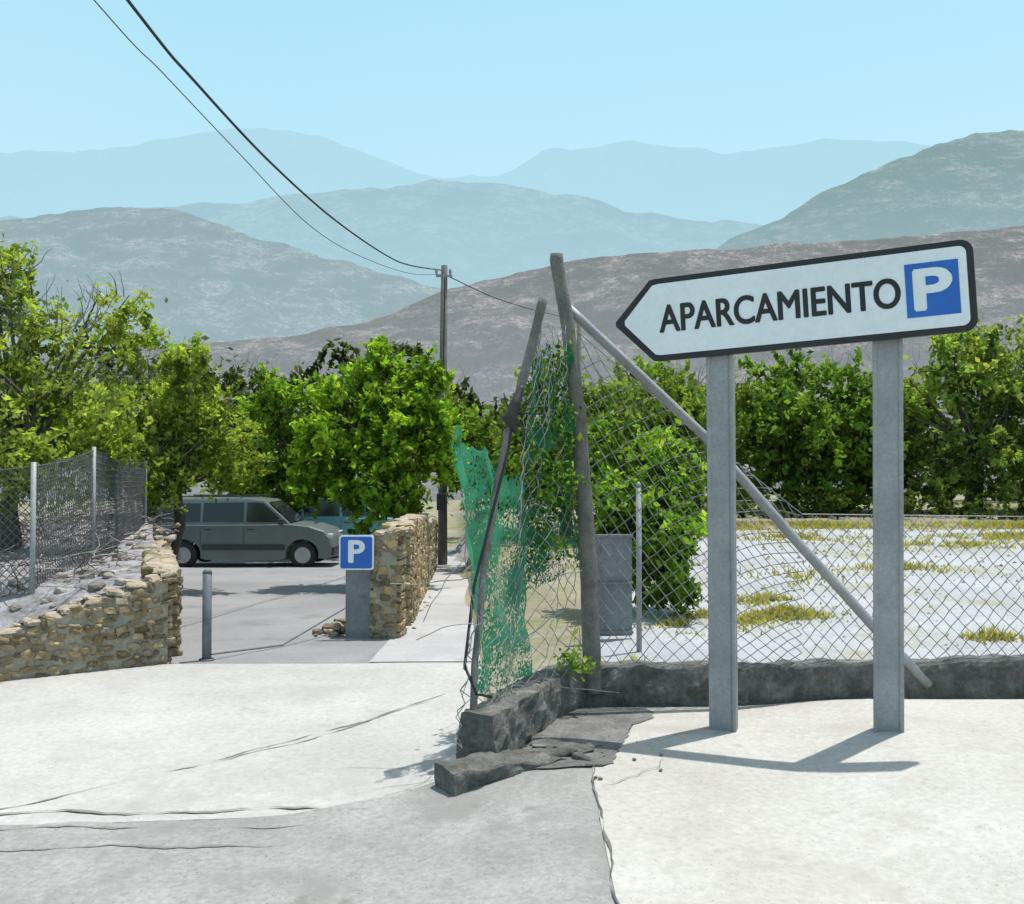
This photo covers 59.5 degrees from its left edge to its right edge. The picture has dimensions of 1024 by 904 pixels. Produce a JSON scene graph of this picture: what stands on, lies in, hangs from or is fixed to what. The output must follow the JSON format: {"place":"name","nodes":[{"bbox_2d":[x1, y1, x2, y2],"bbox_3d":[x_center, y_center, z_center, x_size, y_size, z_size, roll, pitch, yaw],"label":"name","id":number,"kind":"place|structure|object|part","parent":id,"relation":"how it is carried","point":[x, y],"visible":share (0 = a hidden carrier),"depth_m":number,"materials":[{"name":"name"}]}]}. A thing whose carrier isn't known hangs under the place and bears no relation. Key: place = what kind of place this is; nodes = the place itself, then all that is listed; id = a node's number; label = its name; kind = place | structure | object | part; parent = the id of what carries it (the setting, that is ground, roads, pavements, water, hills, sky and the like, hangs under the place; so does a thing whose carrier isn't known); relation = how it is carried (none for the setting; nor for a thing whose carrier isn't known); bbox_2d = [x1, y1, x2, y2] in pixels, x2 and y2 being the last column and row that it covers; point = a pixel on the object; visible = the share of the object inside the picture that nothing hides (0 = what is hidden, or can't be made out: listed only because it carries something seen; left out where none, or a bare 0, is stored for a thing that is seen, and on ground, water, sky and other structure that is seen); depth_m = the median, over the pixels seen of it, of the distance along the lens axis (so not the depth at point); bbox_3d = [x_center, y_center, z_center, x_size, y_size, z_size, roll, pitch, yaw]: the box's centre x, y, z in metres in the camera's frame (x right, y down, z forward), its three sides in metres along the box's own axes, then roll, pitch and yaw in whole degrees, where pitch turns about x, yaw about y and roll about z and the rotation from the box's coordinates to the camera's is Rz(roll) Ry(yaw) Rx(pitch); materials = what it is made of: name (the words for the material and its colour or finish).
{"place":"outdoors","nodes":[
{"label":"outdoors","id":0,"kind":"place"},
{"bbox_2d":[0,511,152,627],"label":"stony bank","id":1,"kind":"structure","parent":0,"point":[31,605],"depth_m":8.36,"materials":[{"name":"grey stone"}]},
{"bbox_2d":[0,447,161,616],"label":"wire fence","id":2,"kind":"object","parent":1,"relation":"on","point":[129,503],"visible":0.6,"depth_m":9.59,"materials":[{"name":"metal"}]},
{"bbox_2d":[0,232,167,552],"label":"almond tree","id":3,"kind":"object","parent":1,"relation":"on","point":[25,441],"visible":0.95,"depth_m":11.14,"materials":[{"name":"green plant"}]},
{"bbox_2d":[0,501,178,597],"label":"dry brush","id":4,"kind":"object","parent":1,"relation":"on","point":[107,554],"visible":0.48,"depth_m":9.76,"materials":[{"name":"grey plant"}]},
{"bbox_2d":[0,514,180,611],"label":"bank rocks","id":5,"kind":"object","parent":1,"relation":"on","point":[104,574],"visible":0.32,"depth_m":9.12,"materials":[{"name":"stone"}]},
{"bbox_2d":[42,317,277,559],"bbox_3d":[-6.134,-0.275,14.991,4.505,4.257,2.971,0,-1,0],"label":"almond tree","id":6,"kind":"object","parent":1,"relation":"on","point":[175,469],"visible":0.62,"depth_m":14.72,"materials":[{"name":"green plant"}]},
{"bbox_2d":[0,207,440,357],"bbox_3d":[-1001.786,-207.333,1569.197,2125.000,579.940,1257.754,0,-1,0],"label":"grey hill","id":7,"kind":"structure","parent":0,"point":[215,282],"depth_m":1582.99,"materials":[{"name":"grey stone"}]},
{"bbox_2d":[0,662,483,824],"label":"concrete road","id":8,"kind":"structure","parent":0,"point":[147,728],"depth_m":5.75,"materials":[{"name":"grey concrete"}]},
{"bbox_2d":[0,806,372,813],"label":"road crack","id":9,"kind":"object","parent":8,"relation":"on","point":[98,812],"visible":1,"depth_m":4.47,"materials":[{"name":"grey asphalt"}]},
{"bbox_2d":[0,694,442,808],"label":"road crack","id":10,"kind":"object","parent":8,"relation":"on","point":[226,757],"visible":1,"depth_m":5.47,"materials":[{"name":"grey concrete"}]},
{"bbox_2d":[178,702,423,769],"bbox_3d":[-1.252,1.835,5.843,0.128,0.003,2.164,-1,-2,41],"label":"road crack","id":11,"kind":"object","parent":8,"relation":"on","point":[312,738],"visible":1,"depth_m":5.76,"materials":[{"name":"grey concrete"}]},
{"bbox_2d":[0,766,616,903],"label":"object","id":12,"kind":"structure","parent":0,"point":[535,836],"depth_m":3.92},
{"bbox_2d":[0,844,273,850],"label":"road crack","id":13,"kind":"object","parent":12,"relation":"on","point":[165,847],"visible":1,"depth_m":4.05,"materials":[{"name":"grey asphalt"}]},
{"bbox_2d":[0,824,317,829],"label":"road crack","id":14,"kind":"object","parent":12,"relation":"on","point":[111,827],"visible":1,"depth_m":4.27,"materials":[{"name":"grey asphalt"}]},
{"bbox_2d":[434,745,565,796],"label":"broken kerb","id":15,"kind":"structure","parent":12,"relation":"on","point":[456,777],"depth_m":4.75,"materials":[{"name":"grey concrete"}]},
{"bbox_2d":[522,708,653,768],"bbox_3d":[0.408,1.737,5.389,0.699,0.060,1.560,-1,-1,25],"label":"asphalt patch","id":16,"kind":"object","parent":12,"relation":"on","point":[596,727],"visible":0.73,"depth_m":5.50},
{"bbox_2d":[171,507,489,662],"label":"asphalt road","id":17,"kind":"structure","parent":0,"point":[259,603],"depth_m":11.95,"materials":[{"name":"grey asphalt"}]},
{"bbox_2d":[157,495,342,566],"bbox_3d":[-6.340,1.910,21.961,4.283,1.705,1.980,0,-1,0],"label":"parked car","id":18,"kind":"object","parent":17,"relation":"on","point":[248,527],"visible":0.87,"depth_m":21.12,"materials":[{"name":"paint"}]},
{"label":"windows","id":19,"kind":"part","parent":18,"relation":"part of","materials":[{"name":"black glass"}]},
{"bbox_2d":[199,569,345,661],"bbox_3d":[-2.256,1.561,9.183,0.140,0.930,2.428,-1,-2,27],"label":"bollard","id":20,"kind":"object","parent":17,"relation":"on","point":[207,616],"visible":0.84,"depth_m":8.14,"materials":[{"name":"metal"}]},
{"bbox_2d":[275,494,392,541],"bbox_3d":[-4.910,2.015,25.357,4.283,1.705,1.980,0,-1,-14],"label":"parked car","id":21,"kind":"object","parent":17,"relation":"on","point":[333,514],"visible":0.13,"depth_m":24.56,"materials":[{"name":"teal paint"}]},
{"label":"windows","id":22,"kind":"part","parent":21,"relation":"part of","materials":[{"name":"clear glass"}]},
{"bbox_2d":[369,526,412,638],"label":"stone pier","id":23,"kind":"structure","parent":17,"relation":"on","point":[388,616],"depth_m":9.56,"materials":[{"name":"stone"}]},
{"bbox_2d":[0,179,760,288],"bbox_3d":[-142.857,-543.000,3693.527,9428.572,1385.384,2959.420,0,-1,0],"label":"hills","id":24,"kind":"structure","parent":0,"point":[469,233],"depth_m":3789.26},
{"bbox_2d":[369,554,480,661],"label":"path","id":25,"kind":"structure","parent":0,"point":[448,606],"depth_m":10.28,"materials":[{"name":"concrete"}]},
{"bbox_2d":[312,596,430,636],"bbox_3d":[-1.252,2.072,12.148,1.007,0.361,5.265,0,-1,11],"label":"rubble","id":26,"kind":"object","parent":25,"relation":"on","point":[336,627],"visible":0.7,"depth_m":9.74,"materials":[{"name":"stone"}]},
{"bbox_2d":[0,128,930,225],"bbox_3d":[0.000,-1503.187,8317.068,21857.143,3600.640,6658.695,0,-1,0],"label":"distant mountains","id":27,"kind":"structure","parent":0,"point":[764,186],"depth_m":8685.52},
{"bbox_2d":[0,226,1023,501],"bbox_3d":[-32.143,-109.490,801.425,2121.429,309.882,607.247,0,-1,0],"label":"brown hill","id":28,"kind":"structure","parent":0,"point":[488,336],"depth_m":835.49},
{"bbox_2d":[0,0,1023,177],"label":"sky","id":29,"kind":"structure","parent":0,"point":[434,88],"materials":[{"name":"blue"}]},
{"bbox_2d":[18,491,1023,822],"bbox_3d":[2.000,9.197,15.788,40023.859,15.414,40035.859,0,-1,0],"label":"ground","id":30,"kind":"structure","parent":0,"point":[456,527],"depth_m":13.22,"materials":[{"name":"soil"}]},
{"bbox_2d":[0,570,177,680],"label":"stone wall","id":31,"kind":"structure","parent":30,"relation":"on","point":[129,624],"depth_m":7.73,"materials":[{"name":"stone"}]},
{"bbox_2d":[141,528,183,656],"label":"stone wall","id":32,"kind":"structure","parent":30,"relation":"on","point":[158,555],"depth_m":8.59,"materials":[{"name":"stone"}]},
{"bbox_2d":[21,316,508,502],"bbox_3d":[-7.267,-0.676,27.826,17.003,7.264,6.579,0,-1,0],"label":"dark tree row","id":33,"kind":"object","parent":30,"relation":"on","point":[457,393],"visible":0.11,"depth_m":27.04,"materials":[{"name":"green plant"}]},
{"bbox_2d":[212,362,355,511],"bbox_3d":[-5.917,0.316,24.169,4.227,5.507,2.614,1,-1,-21],"label":"fig tree","id":34,"kind":"object","parent":30,"relation":"on","point":[273,403],"visible":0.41,"depth_m":23.76,"materials":[{"name":"green plant"}]},
{"bbox_2d":[339,535,373,637],"bbox_3d":[-1.655,1.478,9.651,0.370,1.180,0.282,0,-1,0],"label":"parking sign","id":35,"kind":"object","parent":30,"relation":"on","point":[356,557],"visible":0.98,"depth_m":9.58,"materials":[{"name":"grey metal"}]},
{"bbox_2d":[280,333,474,534],"bbox_3d":[-2.303,0.176,15.932,3.335,4.699,2.403,0,-1,0],"label":"fig tree","id":36,"kind":"object","parent":30,"relation":"on","point":[391,443],"visible":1,"depth_m":15.54,"materials":[{"name":"green plant"}]},
{"bbox_2d":[382,513,429,625],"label":"stone wall","id":37,"kind":"structure","parent":30,"relation":"on","point":[417,549],"depth_m":11.58,"materials":[{"name":"stone"}]},
{"bbox_2d":[429,516,437,581],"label":"stone wall","id":38,"kind":"structure","parent":30,"relation":"on","point":[433,532],"depth_m":18.54,"materials":[{"name":"stone"}]},
{"bbox_2d":[435,265,451,564],"bbox_3d":[-1.704,-0.844,21.942,0.343,7.521,0.392,-1,-2,43],"label":"utility pole","id":39,"kind":"object","parent":30,"relation":"on","point":[442,522],"visible":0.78,"depth_m":21.94,"materials":[{"name":"brown wood"}]},
{"bbox_2d":[94,0,441,274],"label":"overhead cable","id":40,"kind":"object","parent":39,"relation":"attached to","point":[230,144],"visible":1,"depth_m":9.49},
{"bbox_2d":[126,0,442,270],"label":"overhead cable","id":41,"kind":"object","parent":39,"relation":"attached to","point":[146,24],"visible":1,"depth_m":9.25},
{"bbox_2d":[456,661,584,758],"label":"stone wall","id":42,"kind":"structure","parent":30,"relation":"on","point":[519,717],"depth_m":5.31,"materials":[{"name":"grey stone"}]},
{"bbox_2d":[553,628,603,680],"bbox_3d":[0.425,1.345,5.921,0.341,0.334,0.240,0,-1,13],"label":"sprouting weed","id":43,"kind":"object","parent":42,"relation":"on","point":[569,657],"visible":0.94,"depth_m":5.92,"materials":[{"name":"green plant"}]},
{"bbox_2d":[574,321,580,372],"bbox_3d":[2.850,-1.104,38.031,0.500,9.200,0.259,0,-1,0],"label":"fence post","id":44,"kind":"object","parent":30,"relation":"on","point":[578,338],"depth_m":38.04,"materials":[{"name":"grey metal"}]},
{"bbox_2d":[450,277,557,315],"bbox_3d":[0.550,-4.993,30.139,0.120,1.625,16.626,0,-1,16],"label":"overhead cable","id":45,"kind":"object","parent":44,"relation":"attached to","point":[495,297],"visible":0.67,"depth_m":26.31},
{"bbox_2d":[427,351,736,535],"bbox_3d":[1.400,-0.090,20.709,6.215,4.555,6.280,-1,-2,38],"label":"shrub hedge","id":46,"kind":"object","parent":30,"relation":"on","point":[481,438],"visible":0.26,"depth_m":19.57,"materials":[{"name":"green plant"}]},
{"bbox_2d":[514,736,662,779],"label":"broken asphalt","id":47,"kind":"structure","parent":30,"relation":"on","point":[576,751],"depth_m":5.08,"materials":[{"name":"grey asphalt"}]},
{"bbox_2d":[594,482,641,651],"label":"metal gate","id":48,"kind":"structure","parent":30,"relation":"on","point":[618,596],"depth_m":8.56,"materials":[{"name":"metal"}]},
{"bbox_2d":[559,396,707,615],"bbox_3d":[1.487,0.658,10.018,1.852,2.572,1.631,0,-1,0],"label":"mulberry bush","id":49,"kind":"object","parent":30,"relation":"on","point":[657,594],"visible":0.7,"depth_m":9.87,"materials":[{"name":"green plant"}]},
{"bbox_2d":[580,345,769,519],"bbox_3d":[4.095,-0.161,22.319,5.394,4.773,3.288,1,-1,-23],"label":"orchard tree","id":50,"kind":"object","parent":30,"relation":"on","point":[745,394],"visible":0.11,"depth_m":22.34,"materials":[{"name":"green plant"}]},
{"bbox_2d":[390,253,1023,754],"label":"chain link fence","id":51,"kind":"object","parent":30,"relation":"on","point":[518,571],"visible":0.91,"depth_m":6.11,"materials":[{"name":"metal"}]},
{"bbox_2d":[481,328,607,582],"bbox_3d":[0.214,0.023,6.031,0.850,1.662,0.781,0,-1,0],"label":"climbing plant","id":52,"kind":"object","parent":51,"relation":"attached to","point":[555,477],"visible":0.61,"depth_m":5.93,"materials":[{"name":"green plant"}]},
{"bbox_2d":[455,364,1023,500],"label":"background tree row","id":53,"kind":"object","parent":30,"relation":"on","point":[916,384],"visible":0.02,"depth_m":35.11,"materials":[{"name":"green plant"}]},
{"bbox_2d":[575,653,1023,707],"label":"stone wall","id":54,"kind":"structure","parent":30,"relation":"on","point":[640,683],"depth_m":6.18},
{"bbox_2d":[693,341,939,513],"bbox_3d":[9.269,-0.609,27.864,8.364,6.601,5.732,0,-1,0],"label":"fig tree","id":55,"kind":"object","parent":30,"relation":"on","point":[796,431],"visible":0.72,"depth_m":26.94,"materials":[{"name":"green plant"}]},
{"bbox_2d":[699,480,1023,521],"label":"bramble row","id":56,"kind":"object","parent":30,"relation":"on","point":[816,506],"visible":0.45,"depth_m":25.04,"materials":[{"name":"green plant"}]},
{"bbox_2d":[840,314,1023,513],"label":"fig tree","id":57,"kind":"object","parent":30,"relation":"on","point":[997,446],"visible":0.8,"depth_m":27.39,"materials":[{"name":"green plant"}]},
{"bbox_2d":[592,699,1023,903],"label":"pavement","id":58,"kind":"structure","parent":0,"point":[827,802],"depth_m":4.21,"materials":[{"name":"concrete"}]},
{"bbox_2d":[591,763,619,903],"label":"pavement crack","id":59,"kind":"object","parent":58,"relation":"on","point":[607,840],"visible":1,"depth_m":3.87,"materials":[{"name":"grey concrete"}]},
{"bbox_2d":[605,728,698,783],"bbox_3d":[0.826,1.697,5.046,0.164,0.006,1.264,-1,-2,30],"label":"pavement crack","id":60,"kind":"object","parent":58,"relation":"on","point":[648,768],"visible":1,"depth_m":4.79,"materials":[{"name":"grey concrete"}]},
{"bbox_2d":[616,240,977,732],"bbox_3d":[1.665,0.319,5.434,2.081,3.018,0.164,-1,-1,21],"label":"parking direction sign","id":61,"kind":"object","parent":58,"relation":"on","point":[885,301],"visible":0.99,"depth_m":5.32,"materials":[{"name":"metal"}]},
{"bbox_2d":[600,524,1023,662],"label":"gravel lot","id":62,"kind":"structure","parent":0,"point":[838,628],"depth_m":10.55,"materials":[{"name":"grey gravel"}]},
{"bbox_2d":[616,517,1023,661],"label":"weeds","id":63,"kind":"object","parent":62,"relation":"on","point":[809,614],"visible":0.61,"depth_m":13.65,"materials":[{"name":"green plant"}]},
{"bbox_2d":[715,130,1023,249],"bbox_3d":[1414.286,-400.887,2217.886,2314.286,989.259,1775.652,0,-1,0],"label":"green hill","id":64,"kind":"structure","parent":0,"point":[973,182],"depth_m":2294.31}
]}

